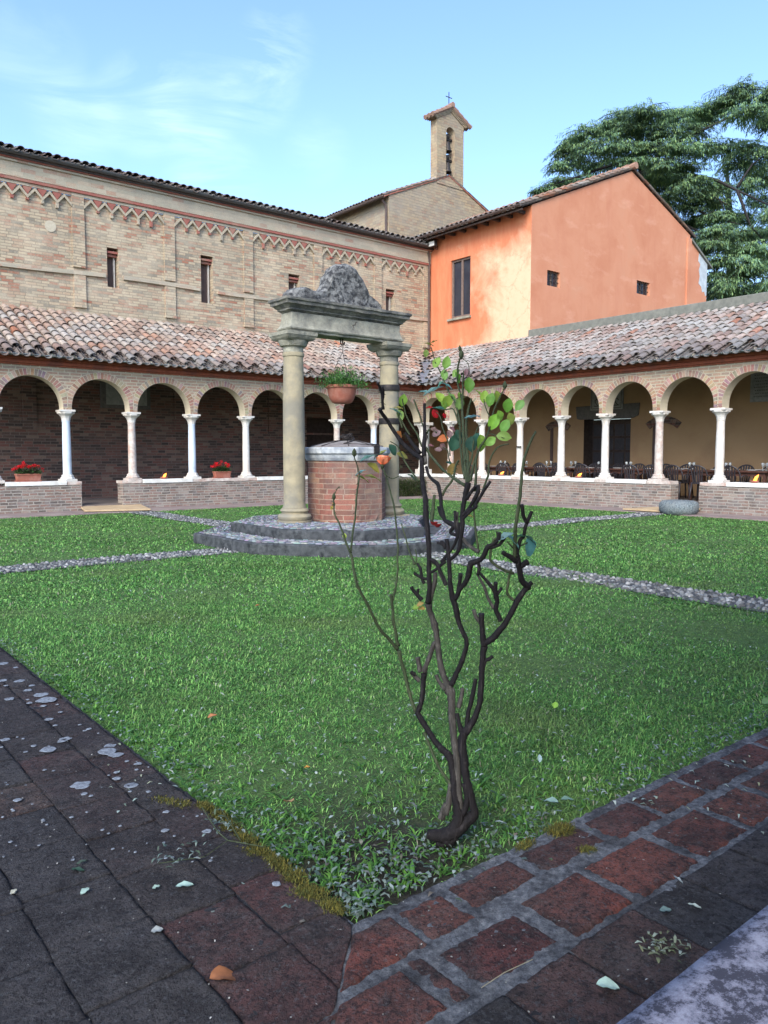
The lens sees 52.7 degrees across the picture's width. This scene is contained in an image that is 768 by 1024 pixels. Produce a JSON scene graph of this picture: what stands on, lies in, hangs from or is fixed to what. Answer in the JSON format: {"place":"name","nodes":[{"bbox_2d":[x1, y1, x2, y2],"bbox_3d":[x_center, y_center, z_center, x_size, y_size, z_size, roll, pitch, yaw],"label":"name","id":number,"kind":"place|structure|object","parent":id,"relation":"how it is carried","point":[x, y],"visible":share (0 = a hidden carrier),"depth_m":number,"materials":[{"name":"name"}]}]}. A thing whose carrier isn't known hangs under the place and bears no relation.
{"place":"outdoors","nodes":[
{"label":"outdoors","id":0,"kind":"place"},
{"bbox_2d":[0,498,767,923],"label":"lawn","id":1,"kind":"structure","parent":0,"point":[330,787],"depth_m":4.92,"materials":[{"name":"plant"}]},
{"bbox_2d":[193,513,476,557],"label":"stone platform","id":2,"kind":"structure","parent":1,"relation":"on","point":[264,535],"depth_m":10.97,"materials":[{"name":"grey stone"}]},
{"bbox_2d":[268,264,411,522],"bbox_3d":[-0.657,-1.919,12.559,2.467,4.137,0.585,-3,5,-39],"label":"well frame","id":3,"kind":"object","parent":2,"relation":"on","point":[340,303],"visible":0.96,"depth_m":12.10,"materials":[{"name":"stone"}]},
{"bbox_2d":[313,344,371,403],"bbox_3d":[-0.705,-2.230,12.527,1.017,0.950,0.980,-3,5,-39],"label":"hanging flower pot","id":4,"kind":"object","parent":3,"relation":"hanging from","point":[343,390],"visible":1,"depth_m":12.38,"materials":[{"name":"ceramic"}]},
{"bbox_2d":[305,433,389,522],"bbox_3d":[-0.597,-0.573,12.631,1.370,1.432,1.390,-3,5,-39],"label":"well","id":5,"kind":"object","parent":2,"relation":"on","point":[332,466],"visible":0.95,"depth_m":12.11,"materials":[{"name":"brick"}]},
{"bbox_2d":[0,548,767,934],"bbox_3d":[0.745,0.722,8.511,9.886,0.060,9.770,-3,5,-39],"label":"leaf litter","id":6,"kind":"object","parent":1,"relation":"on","point":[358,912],"visible":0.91,"depth_m":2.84,"materials":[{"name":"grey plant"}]},
{"bbox_2d":[42,670,767,914],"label":"weeds","id":7,"kind":"object","parent":1,"relation":"on","point":[330,878],"visible":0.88,"depth_m":3.05,"materials":[{"name":"green plant"}]},
{"bbox_2d":[330,340,536,847],"bbox_3d":[0.194,0.268,2.812,0.706,1.802,0.412,1,4,13],"label":"rose bush","id":8,"kind":"object","parent":1,"relation":"on","point":[456,828],"visible":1,"depth_m":2.71,"materials":[{"name":"brown plant"}]},
{"bbox_2d":[543,797,557,802],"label":"fallen leaf","id":9,"kind":"object","parent":1,"relation":"on","point":[553,799],"visible":1,"depth_m":2.97,"materials":[{"name":"plant"}]},
{"bbox_2d":[561,796,573,800],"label":"fallen leaf","id":10,"kind":"object","parent":1,"relation":"on","point":[565,798],"visible":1,"depth_m":3.00,"materials":[{"name":"plant"}]},
{"bbox_2d":[762,697,767,704],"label":"fallen leaf","id":11,"kind":"object","parent":1,"relation":"on","point":[764,700],"visible":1,"depth_m":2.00,"materials":[{"name":"green plant"}]},
{"bbox_2d":[0,647,767,1023],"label":"brick border","id":12,"kind":"object","parent":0,"point":[92,948],"visible":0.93,"depth_m":2.29,"materials":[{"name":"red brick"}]},
{"bbox_2d":[71,866,84,871],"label":"fallen leaf","id":13,"kind":"object","parent":12,"relation":"on","point":[78,868],"visible":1,"depth_m":2.52,"materials":[{"name":"green plant"}]},
{"bbox_2d":[80,887,88,894],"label":"fallen leaf","id":14,"kind":"object","parent":12,"relation":"on","point":[83,890],"visible":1,"depth_m":2.39,"materials":[{"name":"white plant"}]},
{"bbox_2d":[0,662,280,893],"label":"lichen","id":15,"kind":"object","parent":12,"relation":"on","point":[110,752],"visible":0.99,"depth_m":3.48},
{"bbox_2d":[151,925,162,932],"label":"fallen leaf","id":16,"kind":"object","parent":12,"relation":"on","point":[156,928],"visible":1,"depth_m":2.19,"materials":[{"name":"white plant"}]},
{"bbox_2d":[176,881,193,886],"bbox_3d":[-0.623,1.165,2.422,0.048,0.012,0.033,-3,5,-39],"label":"fallen leaf","id":17,"kind":"object","parent":12,"relation":"on","point":[185,883],"visible":1,"depth_m":2.42,"materials":[{"name":"white plant"}]},
{"bbox_2d":[151,807,263,867],"bbox_3d":[-0.646,1.128,2.721,0.364,0.047,0.368,-2,5,-24],"label":"dry sprig","id":18,"kind":"object","parent":12,"relation":"on","point":[217,832],"visible":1,"depth_m":2.67,"materials":[{"name":"plant"}]},
{"bbox_2d":[210,965,235,980],"bbox_3d":[-0.411,1.205,2.003,0.060,0.044,0.069,2,5,23],"label":"fallen leaf","id":19,"kind":"object","parent":12,"relation":"on","point":[219,972],"visible":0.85,"depth_m":2.00,"materials":[{"name":"orange plant"}]},
{"bbox_2d":[148,795,597,915],"bbox_3d":[-0.129,1.151,2.617,1.712,0.030,0.703,1,4,8],"label":"moss","id":20,"kind":"object","parent":12,"relation":"on","point":[332,904],"visible":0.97,"depth_m":2.64,"materials":[{"name":"green plant"}]},
{"bbox_2d":[0,711,752,1019],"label":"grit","id":21,"kind":"object","parent":12,"relation":"on","point":[403,901],"visible":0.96,"depth_m":2.25,"materials":[{"name":"grey stone"}]},
{"bbox_2d":[481,959,532,987],"bbox_3d":[0.322,1.196,2.014,0.185,0.010,0.003,-3,5,-35],"label":"grass straw","id":22,"kind":"object","parent":12,"relation":"on","point":[505,972],"depth_m":2.01,"materials":[{"name":"beige plant"}]},
{"bbox_2d":[596,976,619,989],"bbox_3d":[0.567,1.199,1.964,0.044,0.019,0.046,-3,5,-39],"label":"fallen leaf","id":23,"kind":"object","parent":12,"relation":"on","point":[604,981],"visible":1,"depth_m":1.97,"materials":[{"name":"white plant"}]},
{"bbox_2d":[635,930,690,962],"bbox_3d":[0.770,1.185,2.120,0.141,0.024,0.137,-3,5,-39],"label":"withered tuft","id":24,"kind":"object","parent":12,"relation":"on","point":[663,951],"visible":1,"depth_m":2.12,"materials":[{"name":"grey plant"}]},
{"bbox_2d":[660,906,671,911],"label":"fallen leaf","id":25,"kind":"object","parent":12,"relation":"on","point":[663,908],"visible":1,"depth_m":2.29,"materials":[{"name":"grey plant"}]},
{"bbox_2d":[688,903,701,908],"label":"fallen leaf","id":26,"kind":"object","parent":12,"relation":"on","point":[695,905],"visible":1,"depth_m":2.31,"materials":[{"name":"white plant"}]},
{"bbox_2d":[0,495,767,520],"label":"border strip","id":27,"kind":"object","parent":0,"point":[260,504],"visible":0.27,"depth_m":19.43,"materials":[{"name":"brick"}]},
{"bbox_2d":[81,504,150,511],"bbox_3d":[-6.576,-0.103,18.866,1.468,0.085,1.372,-2,5,-28],"label":"wooden board","id":28,"kind":"object","parent":27,"relation":"on","point":[137,507],"visible":1,"depth_m":18.63,"materials":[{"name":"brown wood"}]},
{"bbox_2d":[399,477,427,496],"bbox_3d":[0.763,-0.784,24.941,1.772,0.688,0.491,-3,5,-39],"label":"bush","id":29,"kind":"object","parent":27,"relation":"on","point":[409,486],"visible":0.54,"depth_m":25.13,"materials":[{"name":"green plant"}]},
{"bbox_2d":[623,507,699,511],"bbox_3d":[6.665,-0.075,18.493,1.000,0.085,1.548,-3,5,-39],"label":"wooden board","id":30,"kind":"object","parent":27,"relation":"on","point":[654,509],"visible":0.49,"depth_m":18.50,"materials":[{"name":"brown wood"}]},
{"bbox_2d":[659,499,698,514],"bbox_3d":[6.767,-0.116,17.799,0.782,0.322,0.892,-3,5,-39],"label":"stone block","id":31,"kind":"object","parent":27,"relation":"on","point":[681,507],"depth_m":17.48,"materials":[{"name":"grey stone"}]},
{"bbox_2d":[0,511,767,611],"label":"gravel path","id":32,"kind":"structure","parent":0,"point":[731,604],"depth_m":9.25,"materials":[{"name":"grey gravel"}]},
{"bbox_2d":[0,0,767,418],"label":"sky","id":33,"kind":"structure","parent":0,"point":[315,107],"materials":[{"name":"blue"}]},
{"bbox_2d":[82,495,698,505],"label":"cloister walk floor","id":34,"kind":"structure","parent":0,"point":[99,501],"depth_m":20.30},
{"bbox_2d":[0,304,429,513],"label":"cloister arcade","id":35,"kind":"object","parent":34,"relation":"on","point":[66,355],"visible":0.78,"depth_m":20.41,"materials":[{"name":"brick"}]},
{"bbox_2d":[11,461,43,481],"bbox_3d":[-8.283,-0.953,18.056,0.765,0.493,0.476,-3,5,-39],"label":"geranium planter","id":36,"kind":"object","parent":35,"relation":"on","point":[31,475],"visible":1,"depth_m":18.01,"materials":[{"name":"ceramic"}]},
{"bbox_2d":[210,460,232,477],"bbox_3d":[-4.443,-1.175,21.174,0.596,0.500,0.521,-3,5,-39],"label":"geranium planter","id":37,"kind":"object","parent":35,"relation":"on","point":[222,473],"visible":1,"depth_m":21.14,"materials":[{"name":"ceramic"}]},
{"bbox_2d":[0,141,433,497],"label":"long brick building","id":38,"kind":"structure","parent":34,"relation":"on","point":[101,252],"depth_m":22.82,"materials":[{"name":"brown brick"}]},
{"bbox_2d":[107,250,117,287],"bbox_3d":[-7.759,-6.905,22.004,0.330,1.090,0.250,-3,5,-39],"label":"window","id":39,"kind":"structure","parent":38,"relation":"in","point":[111,255],"depth_m":22.09,"materials":[{"name":"white stone"}]},
{"bbox_2d":[201,257,211,302],"bbox_3d":[-5.515,-7.114,23.814,0.410,1.420,0.250,-3,5,-39],"label":"window","id":40,"kind":"structure","parent":38,"relation":"in","point":[205,262],"depth_m":23.91,"materials":[{"name":"white stone"}]},
{"bbox_2d":[288,276,298,288],"bbox_3d":[-3.084,-7.206,25.785,0.430,1.310,0.250,-3,5,-39],"label":"window","id":41,"kind":"structure","parent":38,"relation":"in","point":[292,280],"depth_m":25.80,"materials":[{"name":"white stone"}]},
{"bbox_2d":[307,418,333,475],"bbox_3d":[-2.401,-2.000,27.245,1.500,2.550,0.050,-3,5,-39],"label":"dark doorway","id":42,"kind":"structure","parent":38,"relation":"in","point":[313,425],"depth_m":27.23,"materials":[{"name":"brown wood"}]},
{"bbox_2d":[386,291,393,309],"bbox_3d":[0.119,-7.428,28.375,0.420,1.370,0.250,-3,5,-39],"label":"window","id":43,"kind":"structure","parent":38,"relation":"in","point":[389,294],"depth_m":28.46,"materials":[{"name":"white stone"}]},
{"bbox_2d":[477,463,495,474],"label":"slatted chair","id":44,"kind":"object","parent":34,"relation":"on","point":[486,469],"visible":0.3,"depth_m":24.23,"materials":[{"name":"brown wood"}]},
{"bbox_2d":[496,463,513,475],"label":"slatted chair","id":45,"kind":"object","parent":34,"relation":"on","point":[502,466],"visible":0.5,"depth_m":23.70,"materials":[{"name":"brown wood"}]},
{"bbox_2d":[485,466,536,475],"bbox_3d":[3.966,-1.060,24.651,0.840,0.760,1.800,-3,5,-39],"label":"dining table","id":46,"kind":"object","parent":34,"relation":"on","point":[494,468],"visible":0.06,"depth_m":24.48,"materials":[{"name":"brown wood"}]},
{"bbox_2d":[512,463,532,475],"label":"slatted chair","id":47,"kind":"object","parent":34,"relation":"on","point":[515,470],"visible":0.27,"depth_m":23.30,"materials":[{"name":"brown wood"}]},
{"bbox_2d":[534,463,554,476],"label":"slatted chair","id":48,"kind":"object","parent":34,"relation":"on","point":[540,471],"visible":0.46,"depth_m":22.56,"materials":[{"name":"brown wood"}]},
{"bbox_2d":[524,467,573,476],"bbox_3d":[5.132,-0.953,23.218,0.840,0.760,1.800,-3,5,-39],"label":"dining table","id":49,"kind":"object","parent":34,"relation":"on","point":[568,469],"visible":0.2,"depth_m":23.14,"materials":[{"name":"brown wood"}]},
{"bbox_2d":[545,462,555,476],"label":"slatted chair","id":50,"kind":"object","parent":34,"relation":"on","point":[551,472],"visible":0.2,"depth_m":24.38,"materials":[{"name":"brown wood"}]},
{"bbox_2d":[552,463,573,476],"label":"slatted chair","id":51,"kind":"object","parent":34,"relation":"on","point":[555,471],"visible":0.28,"depth_m":22.11,"materials":[{"name":"brown wood"}]},
{"bbox_2d":[574,464,597,477],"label":"slatted chair","id":52,"kind":"object","parent":34,"relation":"on","point":[583,474],"visible":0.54,"depth_m":21.43,"materials":[{"name":"brown wood"}]},
{"bbox_2d":[414,292,767,516],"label":"cloister arcade","id":53,"kind":"object","parent":34,"relation":"on","point":[680,386],"visible":0.88,"depth_m":21.30,"materials":[{"name":"brick"}]},
{"bbox_2d":[592,419,630,478],"bbox_3d":[7.116,-1.667,23.921,0.090,2.380,1.630,-3,5,-39],"label":"door","id":54,"kind":"structure","parent":53,"relation":"in","point":[619,429],"depth_m":23.85,"materials":[{"name":"brown wood"}]},
{"bbox_2d":[750,475,758,482],"bbox_3d":[8.251,-0.742,17.248,0.200,0.189,0.200,1,4,12],"label":"oil lamp","id":55,"kind":"object","parent":53,"relation":"on","point":[755,480],"visible":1,"depth_m":17.21,"materials":[{"name":"ceramic"}]},
{"bbox_2d":[586,463,597,477],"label":"slatted chair","id":56,"kind":"object","parent":34,"relation":"on","point":[591,466],"visible":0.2,"depth_m":23.22,"materials":[{"name":"brown wood"}]},
{"bbox_2d":[594,464,617,478],"bbox_3d":[6.053,-0.863,21.090,0.545,0.902,0.568,-3,5,-36],"label":"slatted chair","id":57,"kind":"object","parent":34,"relation":"on","point":[596,467],"visible":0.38,"depth_m":21.00,"materials":[{"name":"brown wood"}]},
{"bbox_2d":[573,468,641,478],"bbox_3d":[6.298,-0.847,21.786,0.840,0.760,1.800,-3,5,-39],"label":"dining table","id":58,"kind":"object","parent":34,"relation":"on","point":[612,470],"visible":0.12,"depth_m":21.54,"materials":[{"name":"brown wood"}]},
{"bbox_2d":[612,463,625,478],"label":"slatted chair","id":59,"kind":"object","parent":34,"relation":"on","point":[619,475],"visible":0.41,"depth_m":22.51,"materials":[{"name":"brown wood"}]},
{"bbox_2d":[621,464,645,479],"bbox_3d":[6.582,-0.815,20.441,0.545,0.902,0.568,-4,6,-43],"label":"slatted chair","id":60,"kind":"object","parent":34,"relation":"on","point":[631,475],"visible":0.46,"depth_m":20.27,"materials":[{"name":"brown wood"}]},
{"bbox_2d":[623,463,644,478],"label":"slatted chair","id":61,"kind":"object","parent":34,"relation":"on","point":[638,464],"visible":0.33,"depth_m":22.01,"materials":[{"name":"brown wood"}]},
{"bbox_2d":[643,464,668,479],"bbox_3d":[6.996,-0.777,19.931,0.545,0.902,0.568,-3,5,-39],"label":"slatted chair","id":62,"kind":"object","parent":34,"relation":"on","point":[651,474],"visible":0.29,"depth_m":19.83,"materials":[{"name":"brown wood"}]},
{"bbox_2d":[630,469,705,499],"bbox_3d":[7.464,-0.740,20.353,0.840,0.760,1.800,-3,5,-39],"label":"dining table","id":63,"kind":"object","parent":34,"relation":"on","point":[684,471],"visible":0.16,"depth_m":19.89,"materials":[{"name":"brown wood"}]},
{"bbox_2d":[664,465,689,499],"bbox_3d":[7.379,-0.746,19.509,0.545,0.902,0.568,-3,5,-39],"label":"slatted chair","id":64,"kind":"object","parent":34,"relation":"on","point":[672,476],"visible":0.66,"depth_m":19.34,"materials":[{"name":"brown wood"}]},
{"bbox_2d":[674,464,695,497],"bbox_3d":[8.015,-0.838,20.757,0.545,0.902,0.568,-4,6,-42],"label":"slatted chair","id":65,"kind":"object","parent":34,"relation":"on","point":[684,480],"visible":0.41,"depth_m":20.79,"materials":[{"name":"brown wood"}]},
{"bbox_2d":[687,465,712,500],"bbox_3d":[7.747,-0.704,18.945,0.545,0.902,0.568,-4,6,-42],"label":"slatted chair","id":66,"kind":"object","parent":34,"relation":"on","point":[694,475],"visible":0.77,"depth_m":18.85,"materials":[{"name":"brown wood"}]},
{"bbox_2d":[695,470,767,500],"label":"dining table","id":67,"kind":"object","parent":34,"relation":"on","point":[764,474],"visible":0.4,"depth_m":18.41,"materials":[{"name":"brown wood"}]},
{"bbox_2d":[724,465,747,481],"bbox_3d":[8.293,-0.662,18.386,0.545,0.902,0.568,-3,5,-39],"label":"slatted chair","id":68,"kind":"object","parent":34,"relation":"on","point":[735,469],"visible":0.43,"depth_m":18.19,"materials":[{"name":"brown wood"}]},
{"bbox_2d":[728,464,754,481],"bbox_3d":[9.000,-0.748,19.546,0.545,0.902,0.568,-3,5,-34],"label":"slatted chair","id":69,"kind":"object","parent":34,"relation":"on","point":[743,466],"visible":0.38,"depth_m":19.65,"materials":[{"name":"brown wood"}]},
{"bbox_2d":[325,96,488,256],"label":"brick chapel","id":70,"kind":"structure","parent":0,"point":[440,197],"depth_m":37.02,"materials":[{"name":"brick"}]},
{"bbox_2d":[446,134,451,153],"bbox_3d":[3.067,-17.895,37.584,0.466,0.840,0.495,1,4,8],"label":"church bell","id":71,"kind":"object","parent":70,"relation":"hanging from","point":[448,147],"visible":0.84,"depth_m":37.49,"materials":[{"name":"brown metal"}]},
{"bbox_2d":[446,155,451,174],"bbox_3d":[3.067,-16.917,37.656,0.466,0.840,0.495,1,4,8],"label":"church bell","id":72,"kind":"object","parent":70,"relation":"hanging from","point":[448,169],"visible":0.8,"depth_m":37.55,"materials":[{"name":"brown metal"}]},
{"bbox_2d":[617,905,767,1023],"bbox_3d":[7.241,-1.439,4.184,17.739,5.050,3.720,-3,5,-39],"label":"stone ledge","id":73,"kind":"object","parent":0,"point":[725,981],"visible":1,"depth_m":0.94,"materials":[{"name":"stone"}]},
{"label":"ground","id":74,"kind":"structure","parent":0,"visible":0},
{"bbox_2d":[384,162,712,418],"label":"orange house","id":75,"kind":"structure","parent":74,"relation":"on","point":[618,241],"depth_m":27.76,"materials":[{"name":"paint"}]},
{"bbox_2d":[429,239,437,249],"bbox_3d":[1.885,-9.933,28.787,0.345,0.424,0.350,-3,5,-39],"label":"floodlight","id":76,"kind":"object","parent":75,"relation":"attached to","point":[433,243],"visible":1,"depth_m":28.65,"materials":[{"name":"metal"}]},
{"bbox_2d":[447,256,470,321],"bbox_3d":[2.777,-8.094,28.152,0.250,2.190,1.170,-3,5,-39],"label":"window","id":77,"kind":"structure","parent":75,"relation":"in","point":[461,267],"depth_m":28.21,"materials":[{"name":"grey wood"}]},
{"bbox_2d":[547,271,557,286],"bbox_3d":[5.695,-7.923,26.397,0.680,0.510,0.124,-3,5,-39],"label":"window","id":78,"kind":"structure","parent":75,"relation":"in","point":[551,276],"depth_m":26.41,"materials":[{"name":"glass"}]},
{"bbox_2d":[637,281,647,295],"bbox_3d":[9.853,-8.572,29.733,0.870,0.490,0.124,-3,5,-39],"label":"window","id":79,"kind":"structure","parent":75,"relation":"in","point":[641,287],"depth_m":29.83,"materials":[{"name":"glass"}]},
{"bbox_2d":[525,73,767,300],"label":"cedar tree","id":80,"kind":"object","parent":74,"relation":"on","point":[677,181],"visible":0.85,"depth_m":39.15,"materials":[{"name":"green plant"}]}
]}

